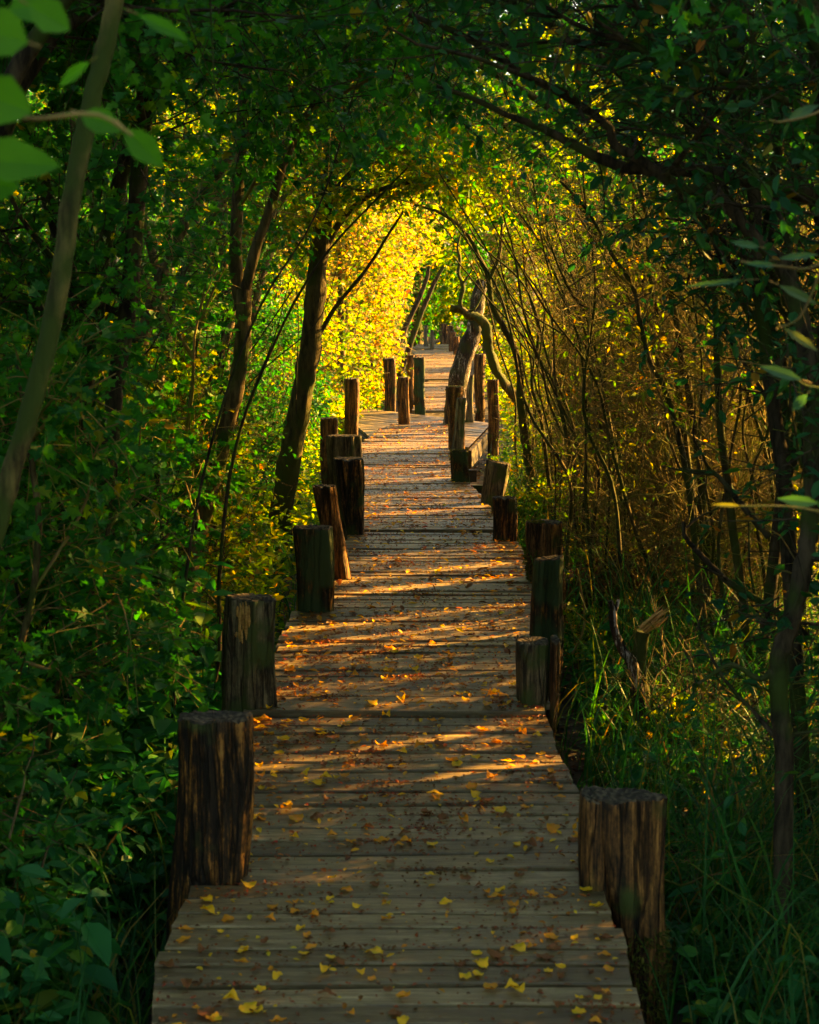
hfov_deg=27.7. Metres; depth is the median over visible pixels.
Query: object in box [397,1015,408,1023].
fallen leaf
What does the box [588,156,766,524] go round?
sapling
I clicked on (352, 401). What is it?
wooden post
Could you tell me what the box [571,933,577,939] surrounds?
fallen leaf
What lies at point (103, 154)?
arching tree
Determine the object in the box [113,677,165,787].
nettle
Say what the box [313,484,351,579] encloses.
wooden post
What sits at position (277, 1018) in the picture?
fallen leaf
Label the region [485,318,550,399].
sunlit tree
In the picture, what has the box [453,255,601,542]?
sapling
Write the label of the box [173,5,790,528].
arching tree
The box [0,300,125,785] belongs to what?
leafy shrub
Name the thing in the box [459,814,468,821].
fallen leaf
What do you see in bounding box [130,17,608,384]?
arching tree
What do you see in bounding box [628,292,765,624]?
sapling
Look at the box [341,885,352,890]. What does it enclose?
fallen leaf
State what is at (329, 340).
sunlit tree
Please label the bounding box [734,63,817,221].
sunlit tree
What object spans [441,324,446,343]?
wooden post
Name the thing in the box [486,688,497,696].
fallen leaf
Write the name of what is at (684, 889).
nettle
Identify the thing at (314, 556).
wooden post
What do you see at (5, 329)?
sapling
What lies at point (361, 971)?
fallen leaf
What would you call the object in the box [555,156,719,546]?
sapling
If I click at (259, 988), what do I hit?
fallen leaf
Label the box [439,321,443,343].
wooden post
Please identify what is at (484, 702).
fallen leaf
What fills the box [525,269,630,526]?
sapling
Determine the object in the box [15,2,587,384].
arching tree
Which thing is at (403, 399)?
wooden post
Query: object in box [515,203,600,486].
sapling
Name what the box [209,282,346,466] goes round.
leafy shrub
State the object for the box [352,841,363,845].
fallen leaf
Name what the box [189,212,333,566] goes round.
sapling
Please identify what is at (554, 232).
sapling
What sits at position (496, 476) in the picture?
wooden post
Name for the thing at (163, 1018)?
fallen leaf
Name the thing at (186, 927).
fallen leaf
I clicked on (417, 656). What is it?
fallen leaf
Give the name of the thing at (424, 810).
fallen leaf
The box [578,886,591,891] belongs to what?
fallen leaf
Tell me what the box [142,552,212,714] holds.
nettle
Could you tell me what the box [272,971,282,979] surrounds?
fallen leaf
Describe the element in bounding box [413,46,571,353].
tree
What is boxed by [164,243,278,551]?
sapling
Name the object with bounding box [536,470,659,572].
bramble
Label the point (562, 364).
twiggy shrub
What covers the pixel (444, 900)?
fallen leaf
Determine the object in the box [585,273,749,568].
sapling
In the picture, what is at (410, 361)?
wooden post
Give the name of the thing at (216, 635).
nettle
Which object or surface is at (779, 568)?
twiggy shrub
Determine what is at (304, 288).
tree
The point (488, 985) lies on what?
fallen leaf
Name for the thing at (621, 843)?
wooden post
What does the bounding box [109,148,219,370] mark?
sapling
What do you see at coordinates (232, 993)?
fallen leaf
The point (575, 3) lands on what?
sky
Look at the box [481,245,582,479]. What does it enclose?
sapling
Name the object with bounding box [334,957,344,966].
fallen leaf
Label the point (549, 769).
fallen leaf
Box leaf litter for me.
[67,437,818,1023]
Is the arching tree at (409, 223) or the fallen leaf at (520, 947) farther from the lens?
the arching tree at (409, 223)
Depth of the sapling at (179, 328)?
8.74 m
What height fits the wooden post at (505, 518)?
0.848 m
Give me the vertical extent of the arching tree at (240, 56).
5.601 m
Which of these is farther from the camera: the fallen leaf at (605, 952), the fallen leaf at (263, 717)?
the fallen leaf at (263, 717)
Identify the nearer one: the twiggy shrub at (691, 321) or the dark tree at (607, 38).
the dark tree at (607, 38)
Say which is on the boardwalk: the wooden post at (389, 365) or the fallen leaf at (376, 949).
the fallen leaf at (376, 949)
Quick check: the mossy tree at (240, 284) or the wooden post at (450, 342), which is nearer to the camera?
the mossy tree at (240, 284)
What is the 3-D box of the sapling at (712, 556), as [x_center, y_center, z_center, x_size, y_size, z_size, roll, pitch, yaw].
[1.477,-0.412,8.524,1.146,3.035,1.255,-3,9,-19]
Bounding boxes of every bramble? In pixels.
[501,415,577,501]
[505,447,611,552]
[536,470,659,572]
[562,502,695,640]
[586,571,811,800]
[591,518,818,664]
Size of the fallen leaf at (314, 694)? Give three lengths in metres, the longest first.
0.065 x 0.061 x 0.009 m
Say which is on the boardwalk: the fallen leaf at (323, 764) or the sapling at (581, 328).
the fallen leaf at (323, 764)
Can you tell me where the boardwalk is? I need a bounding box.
[152,344,644,1023]
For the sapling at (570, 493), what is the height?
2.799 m
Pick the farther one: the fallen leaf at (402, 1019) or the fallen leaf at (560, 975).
the fallen leaf at (560, 975)
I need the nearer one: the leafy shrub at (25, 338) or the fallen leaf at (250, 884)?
the fallen leaf at (250, 884)
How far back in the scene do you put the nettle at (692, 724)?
7.05 m
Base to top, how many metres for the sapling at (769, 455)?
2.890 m
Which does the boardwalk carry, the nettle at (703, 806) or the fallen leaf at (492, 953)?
the fallen leaf at (492, 953)
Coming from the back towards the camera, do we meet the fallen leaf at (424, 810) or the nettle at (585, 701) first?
the nettle at (585, 701)
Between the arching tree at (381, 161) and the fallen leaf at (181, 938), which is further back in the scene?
the arching tree at (381, 161)
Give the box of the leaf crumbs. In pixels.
[155,345,642,1023]
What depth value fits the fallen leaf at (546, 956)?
4.39 m
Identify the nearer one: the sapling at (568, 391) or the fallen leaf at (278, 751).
the fallen leaf at (278, 751)
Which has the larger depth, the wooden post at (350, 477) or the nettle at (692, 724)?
the wooden post at (350, 477)
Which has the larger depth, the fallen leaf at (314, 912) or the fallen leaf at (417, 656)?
the fallen leaf at (417, 656)
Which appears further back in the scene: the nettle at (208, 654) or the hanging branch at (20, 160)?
the nettle at (208, 654)
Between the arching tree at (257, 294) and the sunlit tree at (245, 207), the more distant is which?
the sunlit tree at (245, 207)
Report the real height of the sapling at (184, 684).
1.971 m
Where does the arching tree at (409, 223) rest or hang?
on the ground at (576, 750)
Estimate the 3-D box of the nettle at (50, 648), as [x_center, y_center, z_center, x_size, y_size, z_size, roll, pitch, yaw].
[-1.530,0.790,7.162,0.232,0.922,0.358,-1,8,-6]
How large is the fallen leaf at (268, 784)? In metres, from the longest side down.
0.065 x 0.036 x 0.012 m
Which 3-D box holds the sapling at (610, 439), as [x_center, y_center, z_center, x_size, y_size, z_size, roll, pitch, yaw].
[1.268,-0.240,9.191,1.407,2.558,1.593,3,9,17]
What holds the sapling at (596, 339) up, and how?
on the ground at (576, 750)
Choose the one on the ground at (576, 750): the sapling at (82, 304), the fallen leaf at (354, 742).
the sapling at (82, 304)
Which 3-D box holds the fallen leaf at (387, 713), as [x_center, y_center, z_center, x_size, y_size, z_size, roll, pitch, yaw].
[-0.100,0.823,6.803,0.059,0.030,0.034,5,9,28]
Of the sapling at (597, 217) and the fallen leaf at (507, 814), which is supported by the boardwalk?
the fallen leaf at (507, 814)
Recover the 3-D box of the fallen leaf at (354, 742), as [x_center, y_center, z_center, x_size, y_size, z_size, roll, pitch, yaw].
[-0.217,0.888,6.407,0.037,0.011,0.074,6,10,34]
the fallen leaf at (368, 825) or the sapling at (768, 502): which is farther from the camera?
the sapling at (768, 502)
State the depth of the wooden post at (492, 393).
18.80 m
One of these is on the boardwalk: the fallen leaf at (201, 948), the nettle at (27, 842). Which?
the fallen leaf at (201, 948)
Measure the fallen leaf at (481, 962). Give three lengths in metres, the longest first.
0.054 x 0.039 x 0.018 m
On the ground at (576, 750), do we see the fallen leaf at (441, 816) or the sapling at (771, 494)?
the sapling at (771, 494)
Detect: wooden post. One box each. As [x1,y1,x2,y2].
[166,710,254,943]
[221,593,277,717]
[292,524,334,611]
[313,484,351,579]
[320,417,337,484]
[326,434,361,539]
[333,456,364,534]
[344,378,359,434]
[383,358,396,411]
[397,377,409,424]
[407,354,414,413]
[413,357,425,414]
[424,325,427,349]
[430,330,433,349]
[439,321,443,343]
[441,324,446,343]
[444,385,464,448]
[447,325,452,343]
[447,447,469,482]
[448,332,455,351]
[451,398,465,448]
[453,336,458,354]
[465,374,473,422]
[474,354,485,421]
[481,459,510,512]
[487,379,499,460]
[492,495,517,541]
[515,634,559,739]
[522,519,565,630]
[529,554,563,733]
[578,786,675,1023]
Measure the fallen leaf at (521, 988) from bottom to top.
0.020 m
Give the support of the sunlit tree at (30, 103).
on the ground at (576, 750)
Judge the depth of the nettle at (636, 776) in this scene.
6.58 m
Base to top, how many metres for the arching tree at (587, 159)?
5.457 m
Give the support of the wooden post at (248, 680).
on the ground at (576, 750)
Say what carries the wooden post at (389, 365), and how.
on the ground at (576, 750)
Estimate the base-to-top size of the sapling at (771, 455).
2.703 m
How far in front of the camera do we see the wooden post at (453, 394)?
16.88 m
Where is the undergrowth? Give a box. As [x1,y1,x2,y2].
[0,352,818,1023]
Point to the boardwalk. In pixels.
(410, 960)
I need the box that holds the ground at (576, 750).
[4,292,818,1023]
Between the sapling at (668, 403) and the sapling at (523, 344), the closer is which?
the sapling at (668, 403)
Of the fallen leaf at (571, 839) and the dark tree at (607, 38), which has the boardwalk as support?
the fallen leaf at (571, 839)
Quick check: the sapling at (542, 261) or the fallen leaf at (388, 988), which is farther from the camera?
the sapling at (542, 261)
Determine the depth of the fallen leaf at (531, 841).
5.28 m
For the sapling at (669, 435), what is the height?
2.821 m
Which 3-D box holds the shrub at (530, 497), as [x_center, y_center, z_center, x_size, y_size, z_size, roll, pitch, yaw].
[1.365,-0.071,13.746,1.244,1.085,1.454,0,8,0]
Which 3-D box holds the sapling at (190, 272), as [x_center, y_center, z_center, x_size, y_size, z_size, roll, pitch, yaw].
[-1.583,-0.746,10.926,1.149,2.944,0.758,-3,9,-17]
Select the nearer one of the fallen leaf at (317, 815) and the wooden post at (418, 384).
the fallen leaf at (317, 815)
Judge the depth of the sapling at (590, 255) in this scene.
10.62 m
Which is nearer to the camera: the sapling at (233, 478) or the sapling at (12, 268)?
the sapling at (12, 268)
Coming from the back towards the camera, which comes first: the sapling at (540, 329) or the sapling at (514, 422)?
the sapling at (514, 422)
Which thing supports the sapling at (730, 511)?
on the ground at (576, 750)
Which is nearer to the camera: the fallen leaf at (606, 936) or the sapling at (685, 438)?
the fallen leaf at (606, 936)
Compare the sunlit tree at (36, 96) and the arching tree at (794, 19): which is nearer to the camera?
the arching tree at (794, 19)
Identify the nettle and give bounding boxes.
[0,629,73,844]
[0,735,89,955]
[0,864,95,1015]
[0,891,19,964]
[2,684,91,831]
[4,796,88,936]
[6,818,115,966]
[14,611,103,885]
[21,888,121,1023]
[33,635,132,894]
[34,597,77,691]
[107,561,218,819]
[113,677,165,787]
[132,678,177,807]
[136,759,177,883]
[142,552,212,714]
[148,641,194,739]
[177,561,233,722]
[187,613,223,711]
[578,664,627,734]
[587,605,641,697]
[616,730,680,824]
[651,700,716,799]
[667,837,758,982]
[668,605,699,676]
[680,693,732,778]
[681,756,753,864]
[691,628,744,723]
[769,955,818,1023]
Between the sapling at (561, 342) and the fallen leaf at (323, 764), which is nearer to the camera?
the fallen leaf at (323, 764)
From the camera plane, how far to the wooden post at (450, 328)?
40.74 m
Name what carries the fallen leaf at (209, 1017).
on the boardwalk
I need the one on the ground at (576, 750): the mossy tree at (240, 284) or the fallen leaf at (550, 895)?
the mossy tree at (240, 284)
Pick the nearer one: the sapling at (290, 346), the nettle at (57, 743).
the nettle at (57, 743)
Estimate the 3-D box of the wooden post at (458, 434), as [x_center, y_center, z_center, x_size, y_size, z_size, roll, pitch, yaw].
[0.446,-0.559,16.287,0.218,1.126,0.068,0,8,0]
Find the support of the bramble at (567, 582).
on the ground at (576, 750)
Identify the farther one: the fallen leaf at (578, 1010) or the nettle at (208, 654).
the nettle at (208, 654)
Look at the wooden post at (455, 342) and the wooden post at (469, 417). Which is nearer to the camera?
the wooden post at (469, 417)
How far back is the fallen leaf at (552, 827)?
5.42 m
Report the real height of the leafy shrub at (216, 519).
2.253 m
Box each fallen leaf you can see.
[159,958,176,967]
[159,1016,168,1021]
[174,925,193,929]
[176,936,191,941]
[180,978,191,987]
[197,1005,214,1017]
[198,943,207,952]
[200,894,212,901]
[200,904,214,913]
[205,1015,214,1021]
[211,1013,221,1022]
[220,914,234,921]
[223,989,243,1000]
[233,957,249,962]
[238,946,248,952]
[239,1001,256,1013]
[241,880,255,888]
[249,998,267,1010]
[250,965,260,970]
[251,1004,262,1012]
[254,985,265,991]
[258,782,272,786]
[260,714,271,719]
[260,936,268,942]
[263,913,275,920]
[267,904,277,908]
[269,1015,286,1021]
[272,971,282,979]
[273,750,283,753]
[277,735,289,739]
[281,803,291,809]
[288,812,303,821]
[289,908,299,912]
[296,924,304,929]
[303,931,311,937]
[305,943,316,948]
[309,692,320,696]
[309,908,318,915]
[310,812,323,818]
[313,779,321,784]
[314,987,336,996]
[316,771,331,777]
[317,675,327,680]
[319,761,326,766]
[320,963,330,972]
[323,926,337,932]
[327,829,337,834]
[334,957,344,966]
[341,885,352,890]
[342,759,354,766]
[348,739,360,743]
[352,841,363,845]
[352,902,361,907]
[356,968,364,974]
[361,823,373,827]
[362,946,382,953]
[365,699,377,704]
[368,975,375,980]
[370,881,378,886]
[374,836,393,841]
[375,740,386,747]
[381,709,390,716]
[383,985,392,990]
[388,1008,399,1015]
[396,747,406,752]
[396,990,409,997]
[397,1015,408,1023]
[398,829,410,834]
[400,835,411,841]
[413,654,422,658]
[414,740,424,748]
[420,808,431,813]
[426,789,443,794]
[426,841,437,845]
[434,739,446,744]
[437,812,448,821]
[440,897,455,903]
[445,757,459,760]
[452,760,462,765]
[456,962,464,966]
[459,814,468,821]
[459,972,471,978]
[460,874,473,879]
[465,782,476,788]
[469,950,481,955]
[470,754,479,758]
[471,790,480,797]
[472,970,483,976]
[475,957,488,967]
[481,796,494,801]
[482,700,491,705]
[483,982,497,988]
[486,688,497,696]
[486,769,497,778]
[487,892,504,897]
[487,947,504,958]
[493,805,505,812]
[495,885,504,891]
[497,812,512,817]
[504,978,518,988]
[507,900,518,906]
[511,942,525,951]
[512,982,524,992]
[519,727,526,734]
[523,837,540,846]
[527,889,537,895]
[527,942,536,947]
[536,952,553,959]
[540,893,556,897]
[544,933,557,938]
[544,967,552,971]
[546,775,554,780]
[546,943,560,949]
[547,767,555,774]
[547,823,560,834]
[554,1000,562,1006]
[556,963,565,968]
[557,971,563,978]
[567,837,576,841]
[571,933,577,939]
[571,1007,584,1013]
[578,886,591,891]
[588,986,601,992]
[589,901,603,906]
[589,1015,601,1022]
[590,1012,605,1018]
[592,933,612,938]
[594,994,602,998]
[597,950,610,955]
[601,990,612,994]
[603,964,613,970]
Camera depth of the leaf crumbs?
6.76 m
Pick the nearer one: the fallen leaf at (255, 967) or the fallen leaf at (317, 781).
the fallen leaf at (255, 967)
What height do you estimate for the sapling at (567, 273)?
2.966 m
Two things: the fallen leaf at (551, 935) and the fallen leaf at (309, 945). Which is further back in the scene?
the fallen leaf at (551, 935)
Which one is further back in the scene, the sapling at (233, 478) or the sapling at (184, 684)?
the sapling at (233, 478)
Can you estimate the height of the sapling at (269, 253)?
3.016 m
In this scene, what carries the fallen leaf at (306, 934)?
on the boardwalk
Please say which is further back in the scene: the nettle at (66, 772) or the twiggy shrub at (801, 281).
the twiggy shrub at (801, 281)
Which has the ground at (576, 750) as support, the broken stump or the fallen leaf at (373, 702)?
the broken stump
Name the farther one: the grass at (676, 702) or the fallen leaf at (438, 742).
the grass at (676, 702)
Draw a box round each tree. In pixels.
[0,0,123,548]
[0,0,250,767]
[0,0,429,294]
[0,0,702,444]
[3,0,818,194]
[5,74,173,328]
[6,0,553,676]
[6,87,373,385]
[7,97,71,351]
[8,90,282,352]
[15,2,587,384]
[27,0,629,397]
[66,91,312,400]
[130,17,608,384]
[148,25,565,437]
[155,0,818,279]
[155,44,429,397]
[156,48,395,370]
[166,0,818,730]
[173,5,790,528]
[186,4,580,570]
[217,0,816,502]
[251,83,388,349]
[252,256,383,451]
[266,184,429,410]
[275,0,818,1000]
[301,170,438,405]
[306,0,637,446]
[308,164,456,376]
[313,0,574,329]
[332,7,530,339]
[341,0,818,125]
[372,266,430,409]
[380,154,489,349]
[387,2,748,281]
[396,265,444,395]
[398,78,562,515]
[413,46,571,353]
[443,235,532,423]
[468,106,644,349]
[478,300,553,376]
[481,0,748,307]
[485,304,570,440]
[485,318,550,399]
[515,0,818,887]
[536,0,791,286]
[541,21,766,301]
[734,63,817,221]
[771,61,817,206]
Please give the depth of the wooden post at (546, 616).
8.21 m
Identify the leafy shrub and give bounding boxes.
[0,87,216,397]
[0,180,42,370]
[0,185,214,638]
[0,202,108,554]
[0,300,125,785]
[0,342,215,787]
[0,521,122,1014]
[7,85,169,396]
[39,311,285,675]
[148,251,328,466]
[150,304,291,600]
[172,326,325,542]
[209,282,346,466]
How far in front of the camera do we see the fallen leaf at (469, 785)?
5.87 m
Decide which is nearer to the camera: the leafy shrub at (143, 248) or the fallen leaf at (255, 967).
the fallen leaf at (255, 967)
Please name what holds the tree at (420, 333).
on the ground at (576, 750)
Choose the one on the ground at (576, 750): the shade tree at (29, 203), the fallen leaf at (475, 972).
the shade tree at (29, 203)
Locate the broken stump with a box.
[608,599,668,768]
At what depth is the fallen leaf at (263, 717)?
6.75 m
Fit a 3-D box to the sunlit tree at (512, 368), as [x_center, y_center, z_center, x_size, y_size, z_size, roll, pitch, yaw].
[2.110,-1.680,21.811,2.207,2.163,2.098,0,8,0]
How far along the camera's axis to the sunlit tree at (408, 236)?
28.59 m
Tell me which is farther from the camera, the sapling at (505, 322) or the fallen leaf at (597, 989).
the sapling at (505, 322)
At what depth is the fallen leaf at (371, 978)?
4.25 m
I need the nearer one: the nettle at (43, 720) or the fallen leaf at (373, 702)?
the nettle at (43, 720)
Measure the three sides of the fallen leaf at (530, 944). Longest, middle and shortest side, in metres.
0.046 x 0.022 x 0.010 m
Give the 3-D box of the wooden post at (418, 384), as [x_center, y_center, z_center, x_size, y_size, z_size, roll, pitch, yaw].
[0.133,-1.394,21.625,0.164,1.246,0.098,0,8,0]
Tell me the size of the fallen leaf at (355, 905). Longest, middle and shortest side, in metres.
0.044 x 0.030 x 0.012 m
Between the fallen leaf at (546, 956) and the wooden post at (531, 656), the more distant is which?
the wooden post at (531, 656)
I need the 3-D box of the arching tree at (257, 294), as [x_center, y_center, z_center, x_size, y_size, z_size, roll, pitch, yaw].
[-0.899,-3.048,16.003,4.870,6.099,2.995,0,8,0]
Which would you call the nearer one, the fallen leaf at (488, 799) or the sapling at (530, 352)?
the fallen leaf at (488, 799)
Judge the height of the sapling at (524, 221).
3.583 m
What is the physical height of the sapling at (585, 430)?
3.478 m
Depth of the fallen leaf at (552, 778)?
5.96 m
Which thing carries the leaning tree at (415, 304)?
on the ground at (576, 750)
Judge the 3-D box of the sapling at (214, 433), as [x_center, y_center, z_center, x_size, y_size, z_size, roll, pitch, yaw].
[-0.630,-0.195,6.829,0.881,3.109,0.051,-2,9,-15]
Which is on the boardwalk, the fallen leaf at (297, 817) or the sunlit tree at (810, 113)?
the fallen leaf at (297, 817)
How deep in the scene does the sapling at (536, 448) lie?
15.01 m
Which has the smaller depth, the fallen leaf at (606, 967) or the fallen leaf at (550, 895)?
the fallen leaf at (606, 967)
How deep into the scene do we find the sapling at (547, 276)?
13.73 m
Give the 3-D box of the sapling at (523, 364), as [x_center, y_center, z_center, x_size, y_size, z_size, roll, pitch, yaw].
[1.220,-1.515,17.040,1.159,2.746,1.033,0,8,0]
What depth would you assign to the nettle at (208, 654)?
7.07 m
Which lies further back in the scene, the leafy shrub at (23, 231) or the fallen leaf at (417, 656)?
the leafy shrub at (23, 231)
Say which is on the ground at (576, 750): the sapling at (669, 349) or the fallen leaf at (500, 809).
the sapling at (669, 349)
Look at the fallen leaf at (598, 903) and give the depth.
4.75 m
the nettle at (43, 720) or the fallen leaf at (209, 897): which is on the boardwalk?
the fallen leaf at (209, 897)
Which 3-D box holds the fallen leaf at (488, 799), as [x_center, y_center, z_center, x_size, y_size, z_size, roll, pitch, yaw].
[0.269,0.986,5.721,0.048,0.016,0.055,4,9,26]
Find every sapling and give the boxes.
[0,96,209,738]
[0,137,114,581]
[0,195,78,336]
[0,224,61,839]
[0,224,208,587]
[0,266,251,763]
[0,380,221,840]
[3,213,209,466]
[44,199,266,601]
[75,261,227,372]
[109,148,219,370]
[110,167,407,700]
[127,190,252,389]
[155,157,282,601]
[155,290,292,586]
[158,187,284,413]
[161,206,292,334]
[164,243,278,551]
[168,80,357,750]
[172,269,336,572]
[184,192,290,558]
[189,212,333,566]
[190,186,305,425]
[241,213,305,564]
[406,185,548,444]
[431,212,549,484]
[439,172,619,546]
[440,206,617,617]
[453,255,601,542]
[456,181,613,514]
[461,229,587,542]
[465,96,685,547]
[471,252,557,482]
[475,235,553,458]
[476,190,602,544]
[477,170,626,527]
[479,83,634,631]
[479,158,614,500]
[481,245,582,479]
[482,197,555,443]
[484,196,625,519]
[489,116,734,549]
[491,251,569,454]
[494,286,553,484]
[495,236,674,552]
[497,206,566,481]
[501,245,590,473]
[502,214,579,544]
[502,234,765,635]
[502,276,590,532]
[511,148,759,521]
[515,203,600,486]
[516,189,626,495]
[516,242,612,485]
[517,208,586,291]
[518,177,586,343]
[519,73,797,691]
[520,168,609,531]
[520,179,672,636]
[521,200,678,529]
[522,140,694,547]
[524,196,645,489]
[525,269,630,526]
[528,216,594,444]
[534,334,607,528]
[536,122,713,630]
[537,78,729,572]
[538,191,698,637]
[538,196,645,307]
[539,186,706,514]
[542,177,817,637]
[543,213,673,565]
[544,104,803,636]
[548,192,673,555]
[552,121,752,569]
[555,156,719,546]
[558,156,802,583]
[563,224,758,594]
[568,156,811,710]
[568,183,799,689]
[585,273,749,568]
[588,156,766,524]
[595,129,815,648]
[599,25,818,723]
[606,269,800,548]
[624,197,813,674]
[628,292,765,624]
[629,226,817,639]
[634,183,818,579]
[637,216,802,629]
[639,220,808,670]
[639,222,818,685]
[661,233,818,705]
[673,141,817,604]
[699,265,818,637]
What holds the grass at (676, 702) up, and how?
on the ground at (576, 750)
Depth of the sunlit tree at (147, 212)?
29.22 m
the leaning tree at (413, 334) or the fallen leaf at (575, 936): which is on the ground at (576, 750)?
the leaning tree at (413, 334)
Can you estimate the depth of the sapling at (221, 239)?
10.69 m
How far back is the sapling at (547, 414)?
13.40 m
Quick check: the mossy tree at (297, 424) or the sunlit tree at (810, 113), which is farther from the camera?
the sunlit tree at (810, 113)
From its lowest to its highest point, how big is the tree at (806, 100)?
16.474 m
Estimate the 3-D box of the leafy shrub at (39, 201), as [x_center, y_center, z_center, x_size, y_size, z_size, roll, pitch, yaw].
[-3.888,-2.421,14.345,3.686,5.255,3.679,0,8,0]
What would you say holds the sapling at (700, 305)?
on the ground at (576, 750)
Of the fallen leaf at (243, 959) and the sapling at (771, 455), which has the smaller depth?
the fallen leaf at (243, 959)
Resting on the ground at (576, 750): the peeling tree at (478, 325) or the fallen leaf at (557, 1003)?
the peeling tree at (478, 325)
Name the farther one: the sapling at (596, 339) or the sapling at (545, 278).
the sapling at (545, 278)
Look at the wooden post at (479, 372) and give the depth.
22.15 m
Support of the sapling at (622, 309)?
on the ground at (576, 750)
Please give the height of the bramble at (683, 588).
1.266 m
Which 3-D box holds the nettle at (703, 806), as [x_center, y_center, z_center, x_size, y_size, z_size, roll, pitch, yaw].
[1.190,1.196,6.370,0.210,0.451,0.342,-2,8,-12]
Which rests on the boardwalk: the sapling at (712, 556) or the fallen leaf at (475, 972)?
the fallen leaf at (475, 972)
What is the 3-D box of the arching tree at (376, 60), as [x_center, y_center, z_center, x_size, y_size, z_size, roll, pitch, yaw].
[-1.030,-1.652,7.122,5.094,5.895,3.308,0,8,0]
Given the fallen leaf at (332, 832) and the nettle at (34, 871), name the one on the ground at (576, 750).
the nettle at (34, 871)
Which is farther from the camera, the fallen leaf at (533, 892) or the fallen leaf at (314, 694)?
the fallen leaf at (314, 694)
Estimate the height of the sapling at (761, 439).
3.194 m
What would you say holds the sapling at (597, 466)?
on the ground at (576, 750)
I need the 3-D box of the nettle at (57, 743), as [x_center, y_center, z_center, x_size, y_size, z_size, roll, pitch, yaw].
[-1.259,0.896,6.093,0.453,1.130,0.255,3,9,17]
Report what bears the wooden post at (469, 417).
on the ground at (576, 750)
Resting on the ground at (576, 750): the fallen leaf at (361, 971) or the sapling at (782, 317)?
the sapling at (782, 317)
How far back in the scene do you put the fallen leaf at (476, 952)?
4.41 m
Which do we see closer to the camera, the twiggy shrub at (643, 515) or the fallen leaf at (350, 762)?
the fallen leaf at (350, 762)
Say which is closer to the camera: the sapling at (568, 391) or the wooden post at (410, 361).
the sapling at (568, 391)
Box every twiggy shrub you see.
[499,255,620,460]
[522,242,683,493]
[545,246,757,552]
[553,150,818,506]
[568,283,818,658]
[572,154,818,584]
[720,259,818,776]
[744,132,818,551]
[771,284,818,642]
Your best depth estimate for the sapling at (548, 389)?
13.32 m
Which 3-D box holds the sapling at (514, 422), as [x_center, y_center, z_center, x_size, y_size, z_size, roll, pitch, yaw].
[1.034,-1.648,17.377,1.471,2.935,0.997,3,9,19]
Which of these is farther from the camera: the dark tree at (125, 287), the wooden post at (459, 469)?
the wooden post at (459, 469)
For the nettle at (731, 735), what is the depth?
7.39 m
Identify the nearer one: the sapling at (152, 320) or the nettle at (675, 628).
the sapling at (152, 320)
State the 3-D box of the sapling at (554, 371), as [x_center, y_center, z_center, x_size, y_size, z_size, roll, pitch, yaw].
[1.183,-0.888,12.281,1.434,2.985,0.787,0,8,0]
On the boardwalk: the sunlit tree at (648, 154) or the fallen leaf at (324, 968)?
the fallen leaf at (324, 968)
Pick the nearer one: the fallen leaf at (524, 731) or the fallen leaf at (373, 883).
the fallen leaf at (373, 883)
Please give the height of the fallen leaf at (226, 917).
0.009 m
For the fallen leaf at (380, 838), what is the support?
on the boardwalk
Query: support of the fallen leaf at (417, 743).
on the boardwalk
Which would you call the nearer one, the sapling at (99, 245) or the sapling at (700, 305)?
the sapling at (99, 245)
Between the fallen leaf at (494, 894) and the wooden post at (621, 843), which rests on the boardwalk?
the fallen leaf at (494, 894)
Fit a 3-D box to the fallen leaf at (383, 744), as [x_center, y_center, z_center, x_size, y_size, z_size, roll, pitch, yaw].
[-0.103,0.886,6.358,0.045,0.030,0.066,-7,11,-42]
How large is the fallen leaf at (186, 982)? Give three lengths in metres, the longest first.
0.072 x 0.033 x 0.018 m
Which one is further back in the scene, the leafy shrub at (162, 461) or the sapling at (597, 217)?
the sapling at (597, 217)
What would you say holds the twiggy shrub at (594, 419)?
on the ground at (576, 750)
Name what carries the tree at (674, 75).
on the ground at (576, 750)
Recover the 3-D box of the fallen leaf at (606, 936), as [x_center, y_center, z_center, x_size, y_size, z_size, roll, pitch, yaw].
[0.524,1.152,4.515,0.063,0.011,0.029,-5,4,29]
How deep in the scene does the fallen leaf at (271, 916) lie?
4.64 m
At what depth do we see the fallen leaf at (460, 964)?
4.34 m
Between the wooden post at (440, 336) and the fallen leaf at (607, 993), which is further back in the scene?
the wooden post at (440, 336)
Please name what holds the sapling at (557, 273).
on the ground at (576, 750)
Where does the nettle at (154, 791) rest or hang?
on the ground at (576, 750)
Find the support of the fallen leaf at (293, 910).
on the boardwalk
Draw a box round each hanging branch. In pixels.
[0,0,188,200]
[685,105,818,512]
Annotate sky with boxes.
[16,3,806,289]
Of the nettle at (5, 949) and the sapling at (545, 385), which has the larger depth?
the sapling at (545, 385)
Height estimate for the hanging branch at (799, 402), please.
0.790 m
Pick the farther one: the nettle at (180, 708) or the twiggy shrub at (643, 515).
the twiggy shrub at (643, 515)
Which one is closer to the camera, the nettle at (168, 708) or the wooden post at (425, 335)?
the nettle at (168, 708)
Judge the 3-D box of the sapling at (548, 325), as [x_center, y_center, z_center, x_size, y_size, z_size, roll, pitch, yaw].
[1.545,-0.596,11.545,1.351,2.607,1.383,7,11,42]
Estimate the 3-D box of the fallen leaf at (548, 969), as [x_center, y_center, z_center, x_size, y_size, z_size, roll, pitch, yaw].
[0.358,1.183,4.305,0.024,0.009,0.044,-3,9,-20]
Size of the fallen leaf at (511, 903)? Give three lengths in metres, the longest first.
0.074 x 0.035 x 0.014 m
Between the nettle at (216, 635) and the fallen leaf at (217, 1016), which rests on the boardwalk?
the fallen leaf at (217, 1016)

